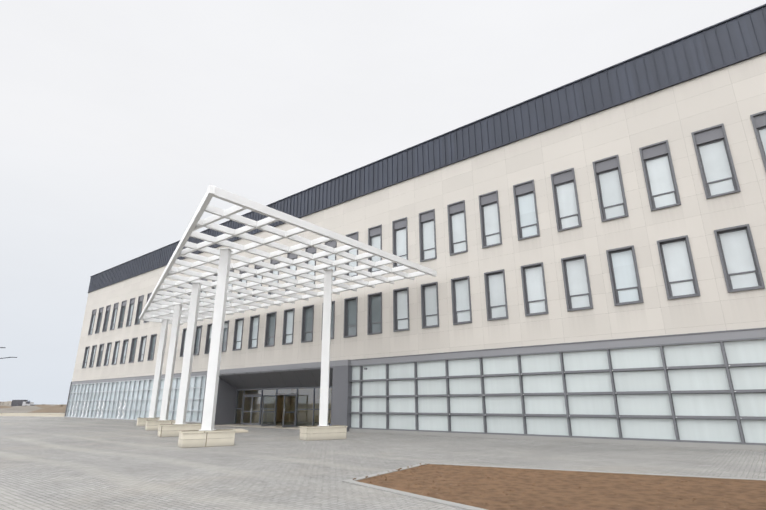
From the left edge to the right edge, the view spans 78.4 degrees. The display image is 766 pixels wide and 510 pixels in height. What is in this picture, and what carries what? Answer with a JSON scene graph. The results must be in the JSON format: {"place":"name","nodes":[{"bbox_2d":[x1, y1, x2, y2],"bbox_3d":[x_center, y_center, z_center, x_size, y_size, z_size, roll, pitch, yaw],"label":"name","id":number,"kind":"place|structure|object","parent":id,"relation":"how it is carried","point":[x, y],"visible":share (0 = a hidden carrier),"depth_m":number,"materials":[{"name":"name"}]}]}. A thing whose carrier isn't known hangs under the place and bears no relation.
{"place":"outdoors","nodes":[
{"label":"outdoors","id":0,"kind":"place"},
{"bbox_2d":[0,401,11,404],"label":"buildings","id":1,"kind":"structure","parent":0,"point":[6,403],"depth_m":960.24,"materials":[{"name":"beige"}]},
{"bbox_2d":[0,404,66,413],"bbox_3d":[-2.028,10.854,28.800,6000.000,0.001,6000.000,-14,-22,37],"label":"ground","id":2,"kind":"structure","parent":0,"point":[24,411],"depth_m":114.36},
{"bbox_2d":[11,400,29,406],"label":"dark truck","id":3,"kind":"object","parent":2,"relation":"on","point":[20,402],"visible":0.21,"depth_m":250.00,"materials":[{"name":"grey"}]},
{"bbox_2d":[0,405,41,410],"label":"dirt mound","id":4,"kind":"object","parent":2,"relation":"on","point":[25,408],"visible":0.94,"depth_m":132.34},
{"bbox_2d":[34,404,50,407],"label":"spoil heap","id":5,"kind":"object","parent":2,"relation":"on","point":[43,405],"visible":0.56,"depth_m":182.54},
{"bbox_2d":[28,405,65,412],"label":"dirt mound","id":6,"kind":"object","parent":2,"relation":"on","point":[57,409],"visible":0.58,"depth_m":97.33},
{"bbox_3d":[6.877,4.574,38.145,98.300,17.500,21.250,-14,-22,37],"label":"building","id":7,"kind":"object","parent":2,"relation":"on","visible":0},
{"bbox_2d":[215,388,331,428],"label":"entrance interior","id":8,"kind":"object","parent":7,"relation":"attached to","point":[291,405],"visible":0.08,"depth_m":43.65,"materials":[{"name":"beige"}]},
{"bbox_2d":[201,360,351,431],"bbox_3d":[-7.880,10.526,34.918,16.300,4.304,2.200,-14,-22,37],"label":"entrance surround","id":9,"kind":"object","parent":7,"relation":"attached to","point":[230,383],"visible":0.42,"depth_m":34.27,"materials":[{"name":"grey paint"}]},
{"bbox_2d":[234,386,331,426],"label":"door frames","id":10,"kind":"structure","parent":9,"relation":"in","point":[262,396],"depth_m":35.88,"materials":[{"name":"grey metal"}]},
{"bbox_2d":[235,388,330,424],"bbox_3d":[-7.506,11.312,34.862,13.250,2.610,1.069,-14,-22,37],"label":"door glass","id":11,"kind":"object","parent":10,"relation":"in","point":[267,417],"visible":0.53,"depth_m":35.97,"materials":[{"name":"glass"}]},
{"bbox_2d":[82,111,765,368],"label":"window frames","id":12,"kind":"structure","parent":7,"relation":"attached to","point":[709,135],"depth_m":24.79,"materials":[{"name":"grey metal"}]},
{"bbox_2d":[85,128,765,366],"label":"window glass","id":13,"kind":"object","parent":12,"relation":"attached to","point":[736,249],"visible":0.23,"depth_m":23.42,"materials":[{"name":"grey glass"}]},
{"bbox_2d":[0,416,765,509],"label":"plaza pavement","id":14,"kind":"structure","parent":0,"point":[54,463],"depth_m":13.57,"materials":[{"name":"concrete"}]},
{"bbox_2d":[0,413,64,416],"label":"wall","id":15,"kind":"structure","parent":14,"relation":"on","point":[36,414],"depth_m":66.71,"materials":[{"name":"beige concrete"}]},
{"bbox_2d":[233,429,247,432],"bbox_3d":[-9.349,11.000,29.395,1.374,0.081,3.354,8,-19,-23],"label":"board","id":16,"kind":"object","parent":14,"relation":"on","point":[240,430],"visible":0.57,"depth_m":28.68,"materials":[{"name":"beige"}]},
{"bbox_2d":[136,417,347,447],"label":"column bases","id":17,"kind":"object","parent":14,"relation":"on","point":[191,435],"visible":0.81,"depth_m":22.24,"materials":[{"name":"beige stone"}]},
{"bbox_2d":[147,248,333,430],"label":"canopy columns","id":18,"kind":"structure","parent":17,"relation":"on","point":[210,398],"depth_m":24.59,"materials":[{"name":"white metal"}]},
{"bbox_2d":[139,185,436,324],"bbox_3d":[-12.122,2.025,29.433,27.584,0.310,14.224,-14,-22,37],"label":"canopy","id":19,"kind":"object","parent":18,"relation":"on","point":[152,311],"visible":0.94,"depth_m":24.71,"materials":[{"name":"white metal"}]},
{"bbox_2d":[342,462,765,509],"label":"plaza kerbs","id":20,"kind":"structure","parent":14,"relation":"on","point":[425,498],"depth_m":10.41,"materials":[{"name":"grey concrete"}]},
{"bbox_2d":[353,463,765,509],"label":"soil bed","id":21,"kind":"object","parent":14,"relation":"on","point":[556,493],"visible":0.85,"depth_m":9.26,"materials":[{"name":"brown soil"}]},
{"bbox_2d":[0,0,765,403],"label":"sky","id":22,"kind":"structure","parent":0,"point":[118,118],"materials":[{"name":"white"}]},
{"bbox_2d":[64,337,765,444],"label":"curtain wall frames","id":23,"kind":"structure","parent":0,"point":[565,393],"depth_m":22.84,"materials":[{"name":"grey metal"}]},
{"bbox_2d":[64,339,765,450],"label":"glass curtain wall","id":24,"kind":"structure","parent":23,"relation":"in","point":[748,378],"depth_m":21.33,"materials":[{"name":"glass"}]},
{"bbox_2d":[71,327,765,384],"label":"fascia band","id":25,"kind":"object","parent":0,"point":[704,336],"visible":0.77,"depth_m":22.02,"materials":[{"name":"grey metal"}]},
{"bbox_2d":[72,53,765,381],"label":"building facade","id":26,"kind":"structure","parent":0,"point":[732,98],"depth_m":23.85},
{"bbox_2d":[88,4,765,292],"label":"roof parapet","id":27,"kind":"structure","parent":26,"relation":"on","point":[739,38],"depth_m":25.78,"materials":[{"name":"grey metal"}]}
]}

